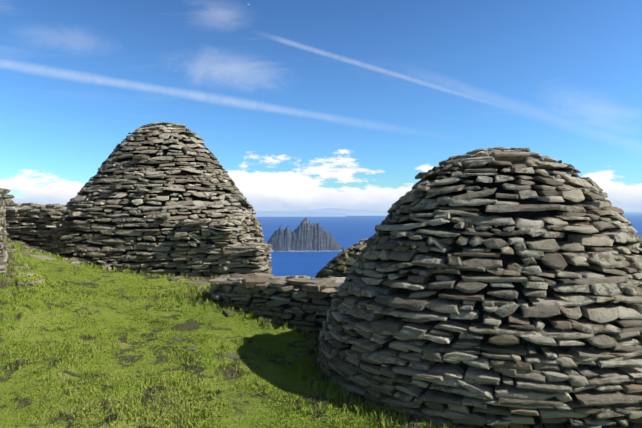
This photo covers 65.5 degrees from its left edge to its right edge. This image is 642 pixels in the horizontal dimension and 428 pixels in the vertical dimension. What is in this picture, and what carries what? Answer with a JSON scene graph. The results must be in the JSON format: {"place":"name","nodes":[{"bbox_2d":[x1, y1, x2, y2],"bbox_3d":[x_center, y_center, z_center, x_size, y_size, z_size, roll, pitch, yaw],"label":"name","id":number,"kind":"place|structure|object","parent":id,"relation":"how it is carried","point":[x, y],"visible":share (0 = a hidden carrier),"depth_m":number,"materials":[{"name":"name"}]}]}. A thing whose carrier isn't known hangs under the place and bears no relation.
{"place":"outdoors","nodes":[
{"label":"outdoors","id":0,"kind":"place"},
{"bbox_2d":[170,217,245,276],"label":"stub wall","id":1,"kind":"structure","parent":0,"point":[193,225],"depth_m":12.23,"materials":[{"name":"grey stone"}]},
{"bbox_2d":[4,242,423,427],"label":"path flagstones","id":2,"kind":"object","parent":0,"point":[202,281],"visible":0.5,"depth_m":8.66,"materials":[{"name":"stone"}]},
{"bbox_2d":[0,235,465,427],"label":"grass","id":3,"kind":"structure","parent":0,"point":[107,314],"depth_m":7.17,"materials":[{"name":"green plant"}]},
{"bbox_2d":[0,188,14,274],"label":"wall","id":4,"kind":"structure","parent":3,"relation":"on","point":[5,198],"depth_m":9.13,"materials":[{"name":"stone"}]},
{"bbox_2d":[4,203,40,207],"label":"back wall","id":5,"kind":"structure","parent":3,"relation":"on","point":[22,205],"depth_m":14.26,"materials":[{"name":"stone"}]},
{"bbox_2d":[5,204,67,249],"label":"ledge wall","id":6,"kind":"structure","parent":3,"relation":"on","point":[36,212],"depth_m":13.46,"materials":[{"name":"stone"}]},
{"bbox_2d":[11,211,62,246],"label":"ledge wall","id":7,"kind":"structure","parent":3,"relation":"on","point":[27,241],"depth_m":13.57,"materials":[{"name":"grey stone"}]},
{"bbox_2d":[46,122,271,274],"bbox_3d":[-4.750,-0.240,15.175,6.350,5.076,5.904,0,0,-1],"label":"stone beehive hut","id":8,"kind":"object","parent":3,"relation":"on","point":[82,199],"depth_m":13.27,"materials":[{"name":"grey stone"}]},
{"bbox_2d":[317,147,641,427],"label":"stone beehive hut","id":9,"kind":"object","parent":3,"relation":"on","point":[368,368],"depth_m":5.53,"materials":[{"name":"grey stone"}]},
{"bbox_2d":[215,242,272,276],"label":"stub wall","id":10,"kind":"structure","parent":0,"point":[259,251],"depth_m":12.07,"materials":[{"name":"grey stone"}]},
{"bbox_2d":[209,273,345,334],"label":"wall","id":11,"kind":"structure","parent":0,"point":[318,291],"depth_m":9.16,"materials":[{"name":"grey stone"}]},
{"bbox_2d":[0,0,641,211],"label":"sky","id":12,"kind":"structure","parent":0,"point":[303,104],"materials":[{"name":"blue"}]},
{"bbox_2d":[314,239,367,277],"bbox_3d":[2.105,2.932,15.042,6.850,4.693,6.713,0,0,-1],"label":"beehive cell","id":13,"kind":"object","parent":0,"point":[339,264],"depth_m":14.44},
{"bbox_2d":[256,212,641,277],"bbox_3d":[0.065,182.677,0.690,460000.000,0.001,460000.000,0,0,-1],"label":"sea","id":14,"kind":"structure","parent":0,"point":[346,232],"depth_m":4207.86,"materials":[{"name":"blue liquid"}]},
{"bbox_2d":[255,211,345,216],"bbox_3d":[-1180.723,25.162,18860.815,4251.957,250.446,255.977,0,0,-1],"label":"mainland","id":15,"kind":"structure","parent":14,"relation":"on","point":[289,214],"depth_m":18978.23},
{"bbox_2d":[267,218,341,250],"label":"rocky island","id":16,"kind":"structure","parent":14,"relation":"on","point":[306,235],"depth_m":2355.87,"materials":[{"name":"grey stone"}]},
{"bbox_2d":[276,208,388,215],"bbox_3d":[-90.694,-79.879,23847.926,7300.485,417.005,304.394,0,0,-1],"label":"mainland","id":17,"kind":"structure","parent":14,"relation":"on","point":[349,212],"depth_m":23955.06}
]}

